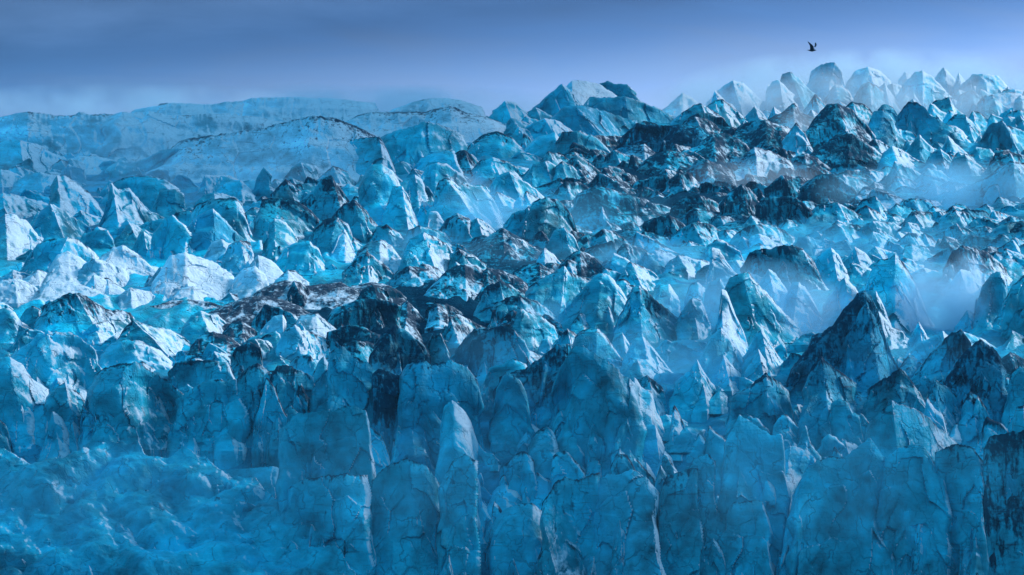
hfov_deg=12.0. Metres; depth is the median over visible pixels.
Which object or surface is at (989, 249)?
ice mound
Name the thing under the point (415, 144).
ice peak
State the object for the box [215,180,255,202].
ice mound
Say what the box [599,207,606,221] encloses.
ice pinnacle
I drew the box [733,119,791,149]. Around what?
ice mound
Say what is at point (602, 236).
ice peak
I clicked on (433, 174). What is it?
ice peak
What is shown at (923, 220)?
ice peak
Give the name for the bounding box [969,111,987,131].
ice pinnacle
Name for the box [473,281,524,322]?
ice peak
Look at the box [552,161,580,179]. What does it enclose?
ice pinnacle
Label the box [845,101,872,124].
ice peak
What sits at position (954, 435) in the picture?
ice dome
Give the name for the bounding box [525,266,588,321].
ice pinnacle
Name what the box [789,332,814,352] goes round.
ice peak
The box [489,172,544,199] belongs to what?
ice peak
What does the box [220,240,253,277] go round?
ice pinnacle
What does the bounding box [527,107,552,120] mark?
ice peak
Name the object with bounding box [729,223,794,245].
ice peak
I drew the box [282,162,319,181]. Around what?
ice peak
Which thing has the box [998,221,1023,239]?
ice mound
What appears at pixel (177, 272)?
ice mound
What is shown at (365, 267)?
ice peak
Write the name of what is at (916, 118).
ice wall
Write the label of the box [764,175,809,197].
ice peak
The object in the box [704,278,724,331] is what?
ice pinnacle
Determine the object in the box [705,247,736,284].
ice pinnacle
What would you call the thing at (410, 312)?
ice mound
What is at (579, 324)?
ice peak
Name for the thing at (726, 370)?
ice pinnacle
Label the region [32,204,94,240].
ice peak
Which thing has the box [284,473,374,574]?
ice wall
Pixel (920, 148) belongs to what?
ice pinnacle
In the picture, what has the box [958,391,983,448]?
ice pinnacle
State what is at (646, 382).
ice peak
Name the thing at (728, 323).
ice pinnacle
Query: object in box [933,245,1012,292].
ice peak
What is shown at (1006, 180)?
ice mound
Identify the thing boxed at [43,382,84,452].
ice pinnacle
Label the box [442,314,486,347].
ice peak
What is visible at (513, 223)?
ice block
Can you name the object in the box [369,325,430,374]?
ice wall
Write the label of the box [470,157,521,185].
ice peak
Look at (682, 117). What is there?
ice peak
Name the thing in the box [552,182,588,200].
ice peak
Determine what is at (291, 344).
ice pinnacle
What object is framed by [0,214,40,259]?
ice mound
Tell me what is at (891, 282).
ice pinnacle
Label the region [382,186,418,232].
ice pinnacle
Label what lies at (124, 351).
ice dome
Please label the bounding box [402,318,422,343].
ice mound
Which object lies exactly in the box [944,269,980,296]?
ice peak
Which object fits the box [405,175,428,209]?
ice pinnacle
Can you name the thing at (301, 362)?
ice pinnacle
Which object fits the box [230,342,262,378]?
ice block
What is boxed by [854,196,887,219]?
ice peak
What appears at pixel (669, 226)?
ice peak
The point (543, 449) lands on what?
ice dome
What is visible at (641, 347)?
ice peak
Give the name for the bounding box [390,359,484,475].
ice wall
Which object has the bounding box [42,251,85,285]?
ice mound
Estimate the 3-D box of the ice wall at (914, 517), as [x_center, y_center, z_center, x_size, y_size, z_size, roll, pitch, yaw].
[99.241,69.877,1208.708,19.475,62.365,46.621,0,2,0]
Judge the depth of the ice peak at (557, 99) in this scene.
2123.33 m
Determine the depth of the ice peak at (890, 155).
1770.07 m
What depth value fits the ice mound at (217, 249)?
1475.54 m
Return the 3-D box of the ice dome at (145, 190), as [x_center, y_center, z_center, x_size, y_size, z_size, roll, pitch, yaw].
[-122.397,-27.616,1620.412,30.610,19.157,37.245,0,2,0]
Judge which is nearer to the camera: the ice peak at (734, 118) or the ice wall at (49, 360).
the ice wall at (49, 360)
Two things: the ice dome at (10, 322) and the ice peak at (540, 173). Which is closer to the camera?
the ice dome at (10, 322)
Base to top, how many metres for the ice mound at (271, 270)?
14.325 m
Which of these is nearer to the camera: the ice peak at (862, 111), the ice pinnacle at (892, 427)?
the ice pinnacle at (892, 427)
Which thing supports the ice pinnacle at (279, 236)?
on the glacier
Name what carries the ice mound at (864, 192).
on the glacier
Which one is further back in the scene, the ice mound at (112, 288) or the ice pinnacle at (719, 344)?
the ice mound at (112, 288)
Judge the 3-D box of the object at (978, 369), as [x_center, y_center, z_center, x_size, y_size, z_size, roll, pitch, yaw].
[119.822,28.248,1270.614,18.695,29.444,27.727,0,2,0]
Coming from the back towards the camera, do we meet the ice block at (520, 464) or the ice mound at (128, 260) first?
the ice mound at (128, 260)
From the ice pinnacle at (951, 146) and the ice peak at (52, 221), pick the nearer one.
the ice peak at (52, 221)
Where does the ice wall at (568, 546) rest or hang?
on the glacier
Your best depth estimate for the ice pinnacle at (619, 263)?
1447.32 m
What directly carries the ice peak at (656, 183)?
on the glacier
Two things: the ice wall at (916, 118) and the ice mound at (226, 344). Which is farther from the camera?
the ice wall at (916, 118)
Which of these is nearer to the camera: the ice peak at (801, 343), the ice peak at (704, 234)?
the ice peak at (801, 343)
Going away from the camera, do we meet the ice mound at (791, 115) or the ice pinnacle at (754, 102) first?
the ice mound at (791, 115)
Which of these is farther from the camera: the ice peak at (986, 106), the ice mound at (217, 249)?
the ice peak at (986, 106)
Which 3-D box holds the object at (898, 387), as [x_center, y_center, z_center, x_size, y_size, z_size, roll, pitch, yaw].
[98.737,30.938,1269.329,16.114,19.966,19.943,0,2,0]
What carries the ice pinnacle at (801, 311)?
on the glacier
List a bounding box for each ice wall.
[10,330,101,399]
[86,361,182,456]
[166,379,250,469]
[168,360,234,388]
[232,363,270,467]
[265,365,314,467]
[275,405,375,568]
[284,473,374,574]
[326,324,379,350]
[326,346,375,425]
[327,298,401,331]
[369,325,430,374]
[370,457,439,574]
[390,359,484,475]
[475,325,530,385]
[492,344,570,428]
[537,472,599,574]
[548,345,646,478]
[584,469,665,574]
[613,123,710,153]
[704,500,775,574]
[717,415,790,566]
[754,196,812,225]
[778,438,895,574]
[797,173,857,203]
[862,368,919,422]
[876,444,951,574]
[895,102,967,148]
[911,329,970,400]
[935,443,988,574]
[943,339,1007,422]
[982,430,1023,574]
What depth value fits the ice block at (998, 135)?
1825.94 m
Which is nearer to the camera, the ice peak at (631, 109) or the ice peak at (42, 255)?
the ice peak at (42, 255)
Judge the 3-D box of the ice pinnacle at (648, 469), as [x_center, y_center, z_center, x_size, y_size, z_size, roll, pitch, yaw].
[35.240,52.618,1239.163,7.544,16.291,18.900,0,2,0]
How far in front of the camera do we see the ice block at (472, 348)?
1289.85 m
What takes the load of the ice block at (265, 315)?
on the glacier
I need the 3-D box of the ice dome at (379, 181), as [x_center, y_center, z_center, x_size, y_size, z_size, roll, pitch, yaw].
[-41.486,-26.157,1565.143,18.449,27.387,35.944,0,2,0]
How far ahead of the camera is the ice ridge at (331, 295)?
1393.38 m
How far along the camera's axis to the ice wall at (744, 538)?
1198.87 m
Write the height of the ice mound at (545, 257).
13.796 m
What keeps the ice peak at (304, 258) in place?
on the glacier
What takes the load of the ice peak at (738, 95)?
on the glacier
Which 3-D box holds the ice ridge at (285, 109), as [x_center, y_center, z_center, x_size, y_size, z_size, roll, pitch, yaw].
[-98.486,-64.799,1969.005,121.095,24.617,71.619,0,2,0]
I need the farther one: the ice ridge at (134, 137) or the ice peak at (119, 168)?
the ice ridge at (134, 137)
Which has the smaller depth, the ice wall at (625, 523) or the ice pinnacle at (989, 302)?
the ice wall at (625, 523)
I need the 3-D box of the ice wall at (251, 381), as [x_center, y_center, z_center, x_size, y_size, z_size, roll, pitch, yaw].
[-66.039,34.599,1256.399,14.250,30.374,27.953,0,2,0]
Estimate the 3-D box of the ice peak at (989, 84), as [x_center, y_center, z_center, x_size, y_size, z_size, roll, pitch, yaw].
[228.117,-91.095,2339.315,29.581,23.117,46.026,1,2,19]
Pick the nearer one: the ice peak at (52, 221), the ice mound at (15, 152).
the ice peak at (52, 221)
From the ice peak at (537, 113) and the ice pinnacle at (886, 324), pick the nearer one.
the ice pinnacle at (886, 324)
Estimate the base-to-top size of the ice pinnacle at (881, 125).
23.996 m
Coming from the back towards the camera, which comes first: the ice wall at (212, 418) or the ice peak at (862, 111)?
the ice peak at (862, 111)
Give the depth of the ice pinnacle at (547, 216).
1515.66 m
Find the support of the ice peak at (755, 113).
on the glacier
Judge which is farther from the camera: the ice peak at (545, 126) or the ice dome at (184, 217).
the ice peak at (545, 126)
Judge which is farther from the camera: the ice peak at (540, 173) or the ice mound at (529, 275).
the ice peak at (540, 173)
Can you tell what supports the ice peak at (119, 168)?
on the glacier
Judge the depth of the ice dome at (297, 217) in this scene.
1537.97 m
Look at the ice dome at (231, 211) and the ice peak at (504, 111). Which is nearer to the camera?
the ice dome at (231, 211)
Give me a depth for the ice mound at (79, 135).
1814.42 m
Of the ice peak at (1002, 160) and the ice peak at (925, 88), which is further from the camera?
the ice peak at (925, 88)
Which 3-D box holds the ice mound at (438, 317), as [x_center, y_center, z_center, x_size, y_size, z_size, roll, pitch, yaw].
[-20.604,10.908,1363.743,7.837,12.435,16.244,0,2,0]
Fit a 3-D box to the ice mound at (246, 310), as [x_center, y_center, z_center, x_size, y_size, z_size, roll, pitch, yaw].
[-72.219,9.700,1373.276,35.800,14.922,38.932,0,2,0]
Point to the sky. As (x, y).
(58, 57)
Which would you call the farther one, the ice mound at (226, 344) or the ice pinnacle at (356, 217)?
the ice pinnacle at (356, 217)
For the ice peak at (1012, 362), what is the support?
on the glacier
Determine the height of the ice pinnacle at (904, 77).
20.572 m
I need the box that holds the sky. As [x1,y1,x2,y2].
[0,0,1023,116]
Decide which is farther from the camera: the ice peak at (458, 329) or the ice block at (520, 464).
the ice peak at (458, 329)
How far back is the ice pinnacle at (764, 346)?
1295.18 m
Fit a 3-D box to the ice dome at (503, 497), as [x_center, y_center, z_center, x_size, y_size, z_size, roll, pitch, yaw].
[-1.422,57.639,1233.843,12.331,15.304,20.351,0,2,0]
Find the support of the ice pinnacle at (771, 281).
on the glacier
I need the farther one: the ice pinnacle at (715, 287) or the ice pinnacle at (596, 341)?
the ice pinnacle at (715, 287)
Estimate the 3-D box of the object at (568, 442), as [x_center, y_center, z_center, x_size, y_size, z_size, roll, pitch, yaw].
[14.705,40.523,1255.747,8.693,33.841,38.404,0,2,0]
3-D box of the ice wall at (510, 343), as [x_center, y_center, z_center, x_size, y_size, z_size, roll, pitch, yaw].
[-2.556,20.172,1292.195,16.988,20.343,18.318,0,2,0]
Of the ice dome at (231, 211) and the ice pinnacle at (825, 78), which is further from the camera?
the ice pinnacle at (825, 78)
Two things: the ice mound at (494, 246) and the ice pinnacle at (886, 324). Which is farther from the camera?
the ice mound at (494, 246)
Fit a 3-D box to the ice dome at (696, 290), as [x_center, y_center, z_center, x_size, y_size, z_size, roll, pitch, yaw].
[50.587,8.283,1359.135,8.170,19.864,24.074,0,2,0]
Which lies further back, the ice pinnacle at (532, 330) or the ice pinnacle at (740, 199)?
the ice pinnacle at (740, 199)
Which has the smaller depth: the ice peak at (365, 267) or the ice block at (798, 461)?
the ice block at (798, 461)
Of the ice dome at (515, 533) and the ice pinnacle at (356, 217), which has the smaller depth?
the ice dome at (515, 533)
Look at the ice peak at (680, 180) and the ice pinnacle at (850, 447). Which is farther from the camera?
the ice peak at (680, 180)
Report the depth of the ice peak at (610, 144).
1833.12 m
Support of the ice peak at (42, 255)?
on the glacier
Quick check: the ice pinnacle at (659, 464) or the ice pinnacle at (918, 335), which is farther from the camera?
the ice pinnacle at (918, 335)
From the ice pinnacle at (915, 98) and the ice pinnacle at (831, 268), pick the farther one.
the ice pinnacle at (915, 98)
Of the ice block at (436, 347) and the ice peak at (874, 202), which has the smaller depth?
the ice block at (436, 347)
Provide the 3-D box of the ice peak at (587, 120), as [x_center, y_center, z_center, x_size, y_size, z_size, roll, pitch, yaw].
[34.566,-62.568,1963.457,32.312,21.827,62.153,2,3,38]
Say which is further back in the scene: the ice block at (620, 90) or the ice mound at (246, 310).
the ice block at (620, 90)
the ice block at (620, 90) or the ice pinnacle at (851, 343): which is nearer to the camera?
the ice pinnacle at (851, 343)
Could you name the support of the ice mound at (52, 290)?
on the glacier
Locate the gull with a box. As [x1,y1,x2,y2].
[808,42,816,51]
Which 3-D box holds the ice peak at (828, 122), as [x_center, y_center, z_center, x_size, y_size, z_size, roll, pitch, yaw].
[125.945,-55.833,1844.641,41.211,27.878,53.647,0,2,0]
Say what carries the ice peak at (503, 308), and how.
on the glacier
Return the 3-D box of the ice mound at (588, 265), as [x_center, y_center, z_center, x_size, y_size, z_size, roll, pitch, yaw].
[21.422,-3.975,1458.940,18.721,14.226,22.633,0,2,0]
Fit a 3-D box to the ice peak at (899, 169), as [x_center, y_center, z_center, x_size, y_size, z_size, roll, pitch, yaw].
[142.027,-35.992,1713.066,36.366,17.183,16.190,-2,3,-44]
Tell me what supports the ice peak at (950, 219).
on the glacier
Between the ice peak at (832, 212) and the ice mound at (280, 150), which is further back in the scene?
the ice mound at (280, 150)
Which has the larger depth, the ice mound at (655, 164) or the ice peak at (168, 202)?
the ice mound at (655, 164)
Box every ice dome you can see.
[0,308,22,344]
[0,356,48,452]
[98,339,172,369]
[100,176,186,210]
[174,210,191,227]
[191,197,255,241]
[220,466,278,498]
[253,198,319,239]
[358,163,400,225]
[439,213,471,242]
[468,131,525,158]
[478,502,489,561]
[487,485,521,517]
[487,503,541,574]
[513,197,528,209]
[524,132,558,157]
[528,426,558,509]
[537,339,552,352]
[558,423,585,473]
[570,187,638,229]
[655,284,680,316]
[684,282,704,307]
[949,424,961,444]
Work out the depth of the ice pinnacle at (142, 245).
1484.73 m
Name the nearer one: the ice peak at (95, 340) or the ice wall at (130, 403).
the ice wall at (130, 403)
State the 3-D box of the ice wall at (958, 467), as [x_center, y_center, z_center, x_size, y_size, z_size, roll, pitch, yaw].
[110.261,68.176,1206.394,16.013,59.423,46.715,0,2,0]
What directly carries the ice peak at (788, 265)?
on the glacier
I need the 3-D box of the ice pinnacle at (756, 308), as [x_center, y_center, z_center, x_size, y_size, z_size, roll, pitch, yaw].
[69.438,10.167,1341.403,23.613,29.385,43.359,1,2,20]
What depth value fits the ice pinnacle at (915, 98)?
2141.30 m
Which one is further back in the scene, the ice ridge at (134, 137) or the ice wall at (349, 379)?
the ice ridge at (134, 137)
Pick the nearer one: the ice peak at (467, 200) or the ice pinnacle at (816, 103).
the ice peak at (467, 200)
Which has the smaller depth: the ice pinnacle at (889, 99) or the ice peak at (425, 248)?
the ice peak at (425, 248)
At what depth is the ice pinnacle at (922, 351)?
1295.30 m
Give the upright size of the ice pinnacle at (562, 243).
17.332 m
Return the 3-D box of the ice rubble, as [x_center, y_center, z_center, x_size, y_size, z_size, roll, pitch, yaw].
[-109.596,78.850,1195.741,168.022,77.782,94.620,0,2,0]
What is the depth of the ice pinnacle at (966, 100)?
2121.25 m
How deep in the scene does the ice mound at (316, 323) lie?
1339.14 m
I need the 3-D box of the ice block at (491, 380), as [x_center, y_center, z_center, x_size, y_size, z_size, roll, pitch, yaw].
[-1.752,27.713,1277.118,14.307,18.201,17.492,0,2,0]
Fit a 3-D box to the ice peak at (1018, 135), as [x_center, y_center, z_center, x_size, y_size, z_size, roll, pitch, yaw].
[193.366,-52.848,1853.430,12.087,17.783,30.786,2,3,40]
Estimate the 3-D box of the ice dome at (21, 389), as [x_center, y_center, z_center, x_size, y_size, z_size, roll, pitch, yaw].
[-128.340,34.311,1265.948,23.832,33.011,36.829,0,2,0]
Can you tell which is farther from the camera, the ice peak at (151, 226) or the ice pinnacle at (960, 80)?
the ice pinnacle at (960, 80)
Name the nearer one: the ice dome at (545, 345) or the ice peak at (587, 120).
the ice dome at (545, 345)
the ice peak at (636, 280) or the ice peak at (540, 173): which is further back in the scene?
the ice peak at (540, 173)
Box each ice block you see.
[20,306,40,328]
[99,199,122,226]
[145,215,191,259]
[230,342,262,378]
[250,304,297,332]
[253,167,272,197]
[371,369,399,456]
[426,333,450,363]
[436,454,480,574]
[455,327,495,377]
[480,359,527,413]
[499,451,536,502]
[503,208,528,236]
[599,81,640,101]
[658,467,703,574]
[688,453,717,574]
[785,446,815,513]
[980,121,1020,153]
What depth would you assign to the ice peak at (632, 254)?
1460.16 m
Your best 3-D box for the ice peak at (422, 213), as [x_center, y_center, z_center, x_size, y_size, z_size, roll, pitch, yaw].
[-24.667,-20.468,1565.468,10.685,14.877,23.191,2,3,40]
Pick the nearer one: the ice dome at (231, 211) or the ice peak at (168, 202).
the ice dome at (231, 211)
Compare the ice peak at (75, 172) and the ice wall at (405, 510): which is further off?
the ice peak at (75, 172)
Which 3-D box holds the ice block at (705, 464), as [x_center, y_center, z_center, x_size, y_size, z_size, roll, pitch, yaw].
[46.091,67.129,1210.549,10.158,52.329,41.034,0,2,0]
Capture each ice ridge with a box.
[65,156,116,177]
[95,111,282,162]
[130,97,378,121]
[150,300,220,309]
[252,280,359,312]
[346,106,505,143]
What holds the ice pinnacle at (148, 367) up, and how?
on the glacier
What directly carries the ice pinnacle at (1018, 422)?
on the glacier
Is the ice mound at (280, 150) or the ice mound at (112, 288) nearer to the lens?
the ice mound at (112, 288)
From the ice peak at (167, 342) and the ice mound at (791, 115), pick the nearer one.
the ice peak at (167, 342)
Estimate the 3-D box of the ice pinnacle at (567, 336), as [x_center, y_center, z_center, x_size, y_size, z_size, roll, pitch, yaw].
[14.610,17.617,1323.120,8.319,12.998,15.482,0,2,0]
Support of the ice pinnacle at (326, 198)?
on the glacier
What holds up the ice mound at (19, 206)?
on the glacier
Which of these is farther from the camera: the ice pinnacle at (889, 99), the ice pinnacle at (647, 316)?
the ice pinnacle at (889, 99)
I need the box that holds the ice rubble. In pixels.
[0,440,355,574]
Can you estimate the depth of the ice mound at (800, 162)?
1755.69 m
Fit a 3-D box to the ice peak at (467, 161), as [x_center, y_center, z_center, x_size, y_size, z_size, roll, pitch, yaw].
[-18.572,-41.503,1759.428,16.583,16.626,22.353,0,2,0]
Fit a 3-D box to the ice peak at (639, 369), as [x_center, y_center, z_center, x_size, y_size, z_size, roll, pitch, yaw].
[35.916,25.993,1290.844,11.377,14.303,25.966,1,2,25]
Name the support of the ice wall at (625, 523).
on the glacier
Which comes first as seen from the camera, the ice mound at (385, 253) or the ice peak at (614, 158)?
the ice mound at (385, 253)
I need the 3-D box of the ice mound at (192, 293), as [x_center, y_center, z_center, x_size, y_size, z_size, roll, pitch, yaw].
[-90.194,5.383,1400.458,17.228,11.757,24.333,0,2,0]
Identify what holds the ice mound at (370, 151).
on the glacier
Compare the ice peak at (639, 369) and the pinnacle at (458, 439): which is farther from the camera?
the ice peak at (639, 369)
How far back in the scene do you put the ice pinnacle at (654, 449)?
1245.48 m
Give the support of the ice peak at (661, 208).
on the glacier
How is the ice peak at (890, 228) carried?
on the glacier
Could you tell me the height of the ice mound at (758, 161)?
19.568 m
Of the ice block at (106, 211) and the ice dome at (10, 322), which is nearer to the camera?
the ice dome at (10, 322)
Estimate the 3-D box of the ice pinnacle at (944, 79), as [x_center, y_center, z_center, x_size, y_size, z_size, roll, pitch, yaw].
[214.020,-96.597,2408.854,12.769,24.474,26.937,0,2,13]
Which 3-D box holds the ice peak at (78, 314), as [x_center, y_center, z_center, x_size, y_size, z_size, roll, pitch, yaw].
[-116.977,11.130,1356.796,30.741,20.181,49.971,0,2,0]
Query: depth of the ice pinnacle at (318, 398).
1259.38 m
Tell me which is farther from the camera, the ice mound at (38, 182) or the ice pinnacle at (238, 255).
the ice mound at (38, 182)
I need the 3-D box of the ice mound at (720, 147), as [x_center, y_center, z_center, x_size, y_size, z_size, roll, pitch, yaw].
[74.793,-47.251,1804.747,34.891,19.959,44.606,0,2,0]
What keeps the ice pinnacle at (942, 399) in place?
on the glacier
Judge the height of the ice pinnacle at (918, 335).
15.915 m
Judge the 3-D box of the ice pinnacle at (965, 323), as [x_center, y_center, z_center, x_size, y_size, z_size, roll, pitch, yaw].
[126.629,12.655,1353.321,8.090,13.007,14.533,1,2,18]
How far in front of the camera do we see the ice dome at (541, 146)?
1818.94 m
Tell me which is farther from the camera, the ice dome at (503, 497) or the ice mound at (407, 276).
the ice mound at (407, 276)
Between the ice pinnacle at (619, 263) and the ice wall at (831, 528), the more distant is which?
the ice pinnacle at (619, 263)
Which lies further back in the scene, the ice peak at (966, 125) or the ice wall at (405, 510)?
the ice peak at (966, 125)
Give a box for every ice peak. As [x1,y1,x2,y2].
[19,237,98,273]
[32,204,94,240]
[33,293,134,338]
[60,164,85,180]
[79,230,114,248]
[86,331,109,350]
[105,148,179,180]
[116,320,191,356]
[139,219,162,232]
[151,189,185,217]
[188,208,245,253]
[196,175,238,193]
[270,179,315,201]
[274,241,325,275]
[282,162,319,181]
[341,252,393,284]
[371,224,403,247]
[380,122,467,164]
[398,232,452,270]
[416,201,431,226]
[421,162,468,194]
[425,178,503,228]
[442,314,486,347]
[447,249,486,269]
[456,150,477,176]
[465,218,495,242]
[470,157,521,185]
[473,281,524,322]
[487,296,556,327]
[489,101,527,122]
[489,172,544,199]
[522,160,554,187]
[524,118,571,138]
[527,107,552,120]
[532,84,581,115]
[551,105,637,135]
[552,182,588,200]
[554,131,609,153]
[567,155,600,174]
[570,313,588,334]
[583,96,673,125]
[584,241,618,259]
[591,229,629,245]
[595,135,618,151]
[598,149,629,167]
[617,243,646,263]
[620,274,655,291]
[620,336,668,375]
[624,359,659,380]
[636,174,672,192]
[638,375,667,415]
[641,215,684,238]
[643,202,670,213]
[662,170,699,193]
[669,194,718,218]
[670,103,724,131]
[670,222,720,246]
[706,80,753,116]
[706,99,746,127]
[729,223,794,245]
[740,245,828,290]
[745,106,766,121]
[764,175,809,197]
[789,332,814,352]
[805,103,875,150]
[805,202,862,223]
[810,133,881,168]
[819,224,864,243]
[840,175,866,190]
[843,247,871,267]
[845,67,890,99]
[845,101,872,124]
[853,82,900,113]
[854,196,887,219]
[859,221,900,239]
[877,146,918,169]
[884,161,920,189]
[898,70,948,106]
[904,210,944,228]
[924,149,951,166]
[932,97,962,113]
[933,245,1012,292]
[938,209,976,231]
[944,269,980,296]
[946,114,981,142]
[947,154,982,179]
[957,74,1006,93]
[970,147,993,161]
[974,187,986,206]
[976,95,1008,117]
[981,153,1023,179]
[1002,110,1023,120]
[1002,352,1023,377]
[1007,125,1023,151]
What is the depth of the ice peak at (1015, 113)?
2011.77 m
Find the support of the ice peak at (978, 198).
on the glacier
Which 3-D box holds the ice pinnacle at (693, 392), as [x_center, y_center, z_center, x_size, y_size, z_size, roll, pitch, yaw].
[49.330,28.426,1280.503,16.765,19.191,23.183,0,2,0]
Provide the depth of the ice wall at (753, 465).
1207.84 m
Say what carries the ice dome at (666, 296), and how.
on the glacier
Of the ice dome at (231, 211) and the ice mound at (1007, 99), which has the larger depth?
the ice mound at (1007, 99)
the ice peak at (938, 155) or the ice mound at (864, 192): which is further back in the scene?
the ice peak at (938, 155)
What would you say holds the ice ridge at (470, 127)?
on the glacier
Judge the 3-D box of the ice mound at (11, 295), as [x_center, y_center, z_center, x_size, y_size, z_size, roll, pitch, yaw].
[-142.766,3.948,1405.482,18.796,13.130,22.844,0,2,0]
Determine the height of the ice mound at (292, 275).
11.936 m
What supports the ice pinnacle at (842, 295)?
on the glacier
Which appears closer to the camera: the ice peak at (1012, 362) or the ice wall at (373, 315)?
the ice peak at (1012, 362)
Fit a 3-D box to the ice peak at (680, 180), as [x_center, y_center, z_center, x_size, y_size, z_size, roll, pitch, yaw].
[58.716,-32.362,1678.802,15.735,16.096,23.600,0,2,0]
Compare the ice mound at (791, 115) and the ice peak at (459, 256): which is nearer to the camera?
the ice peak at (459, 256)
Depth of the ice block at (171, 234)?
1479.01 m
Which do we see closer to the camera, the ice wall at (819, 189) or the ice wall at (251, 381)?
the ice wall at (251, 381)
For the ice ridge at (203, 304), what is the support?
on the glacier
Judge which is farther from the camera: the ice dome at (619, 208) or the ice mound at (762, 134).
the ice mound at (762, 134)
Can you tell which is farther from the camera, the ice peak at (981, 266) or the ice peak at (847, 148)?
the ice peak at (847, 148)
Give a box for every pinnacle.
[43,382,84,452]
[101,183,147,235]
[132,231,151,256]
[139,361,154,371]
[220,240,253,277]
[261,219,297,261]
[275,325,307,361]
[289,354,313,372]
[299,175,349,219]
[309,218,354,252]
[309,356,327,411]
[332,200,377,243]
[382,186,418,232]
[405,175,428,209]
[435,400,480,530]
[512,307,557,350]
[521,133,531,148]
[522,197,576,239]
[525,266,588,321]
[547,227,579,259]
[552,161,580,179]
[552,329,575,350]
[558,273,626,342]
[572,328,622,360]
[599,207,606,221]
[610,253,629,272]
[611,332,629,357]
[613,286,677,343]
[642,424,664,472]
[644,462,655,480]
[654,451,673,476]
[669,360,715,422]
[675,297,710,339]
[699,327,743,384]
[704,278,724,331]
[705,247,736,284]
[712,272,799,352]
[714,355,740,395]
[716,289,748,356]
[718,184,758,215]
[725,372,789,434]
[741,330,782,376]
[744,349,767,381]
[752,97,757,107]
[759,269,787,302]
[760,80,794,112]
[780,72,821,110]
[782,123,812,154]
[783,281,822,335]
[784,290,898,399]
[797,356,856,450]
[803,94,825,114]
[806,62,852,100]
[814,248,849,289]
[817,440,857,458]
[820,277,857,331]
[864,254,934,333]
[865,401,956,461]
[866,291,894,338]
[868,109,905,147]
[879,83,901,109]
[887,83,901,96]
[898,72,911,85]
[904,321,927,357]
[907,134,933,162]
[910,331,947,363]
[912,94,921,105]
[928,381,960,434]
[934,68,955,95]
[941,136,967,154]
[951,72,964,95]
[953,310,974,332]
[955,89,979,114]
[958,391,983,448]
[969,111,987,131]
[969,271,1007,333]
[1000,275,1023,339]
[1011,405,1023,431]
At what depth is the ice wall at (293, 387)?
1254.89 m
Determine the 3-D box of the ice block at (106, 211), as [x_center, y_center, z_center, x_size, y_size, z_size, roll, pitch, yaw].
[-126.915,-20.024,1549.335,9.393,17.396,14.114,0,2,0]
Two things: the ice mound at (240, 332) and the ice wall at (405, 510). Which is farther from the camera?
the ice mound at (240, 332)
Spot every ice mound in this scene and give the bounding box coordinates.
[0,111,112,156]
[0,139,65,172]
[0,169,21,193]
[0,193,47,217]
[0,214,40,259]
[0,278,38,307]
[10,172,54,193]
[22,270,48,288]
[32,281,105,300]
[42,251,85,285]
[48,175,103,216]
[99,245,155,275]
[104,278,124,294]
[118,287,154,309]
[144,116,374,182]
[150,252,233,299]
[171,286,209,300]
[185,331,239,360]
[203,239,228,261]
[208,295,308,330]
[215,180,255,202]
[222,321,257,344]
[227,266,268,299]
[250,255,282,283]
[258,315,286,337]
[274,270,308,284]
[293,312,335,337]
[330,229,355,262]
[350,136,401,182]
[351,282,406,304]
[356,240,400,273]
[386,266,438,288]
[390,98,485,116]
[400,301,423,331]
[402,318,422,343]
[412,151,463,174]
[423,264,483,303]
[425,304,448,332]
[427,211,443,229]
[438,257,444,272]
[474,268,527,301]
[477,228,540,262]
[512,263,553,286]
[536,248,560,265]
[558,250,604,276]
[566,80,616,104]
[625,144,655,159]
[636,150,697,175]
[662,93,697,118]
[683,133,749,163]
[686,159,737,186]
[728,147,794,180]
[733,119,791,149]
[767,103,815,131]
[791,153,830,171]
[856,186,902,211]
[928,161,1023,207]
[981,246,998,252]
[989,92,1021,107]
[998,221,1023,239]
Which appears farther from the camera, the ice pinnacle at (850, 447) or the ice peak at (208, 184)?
the ice peak at (208, 184)
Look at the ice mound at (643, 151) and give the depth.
1803.12 m
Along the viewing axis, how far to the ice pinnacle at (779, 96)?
2102.80 m
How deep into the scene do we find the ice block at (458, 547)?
1197.43 m
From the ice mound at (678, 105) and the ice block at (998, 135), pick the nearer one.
the ice block at (998, 135)
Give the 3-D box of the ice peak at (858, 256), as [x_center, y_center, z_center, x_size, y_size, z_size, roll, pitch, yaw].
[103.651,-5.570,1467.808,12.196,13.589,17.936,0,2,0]
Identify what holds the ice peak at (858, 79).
on the glacier
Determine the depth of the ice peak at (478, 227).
1527.93 m
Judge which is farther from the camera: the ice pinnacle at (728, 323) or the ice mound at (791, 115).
the ice mound at (791, 115)
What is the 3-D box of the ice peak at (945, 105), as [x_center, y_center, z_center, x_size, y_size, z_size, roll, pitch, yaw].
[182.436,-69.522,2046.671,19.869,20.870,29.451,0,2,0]
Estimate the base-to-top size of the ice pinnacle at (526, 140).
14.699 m
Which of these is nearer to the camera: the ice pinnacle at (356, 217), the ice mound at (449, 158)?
the ice pinnacle at (356, 217)
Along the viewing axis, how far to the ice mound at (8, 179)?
1709.22 m
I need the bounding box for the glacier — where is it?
[0,84,1023,574]
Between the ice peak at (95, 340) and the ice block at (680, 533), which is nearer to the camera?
the ice block at (680, 533)
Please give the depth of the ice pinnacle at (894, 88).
2248.20 m
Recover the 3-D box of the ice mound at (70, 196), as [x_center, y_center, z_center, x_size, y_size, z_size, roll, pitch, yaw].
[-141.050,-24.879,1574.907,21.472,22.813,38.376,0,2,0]
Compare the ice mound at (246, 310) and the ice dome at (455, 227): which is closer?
the ice mound at (246, 310)
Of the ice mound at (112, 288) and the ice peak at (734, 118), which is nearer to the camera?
the ice mound at (112, 288)

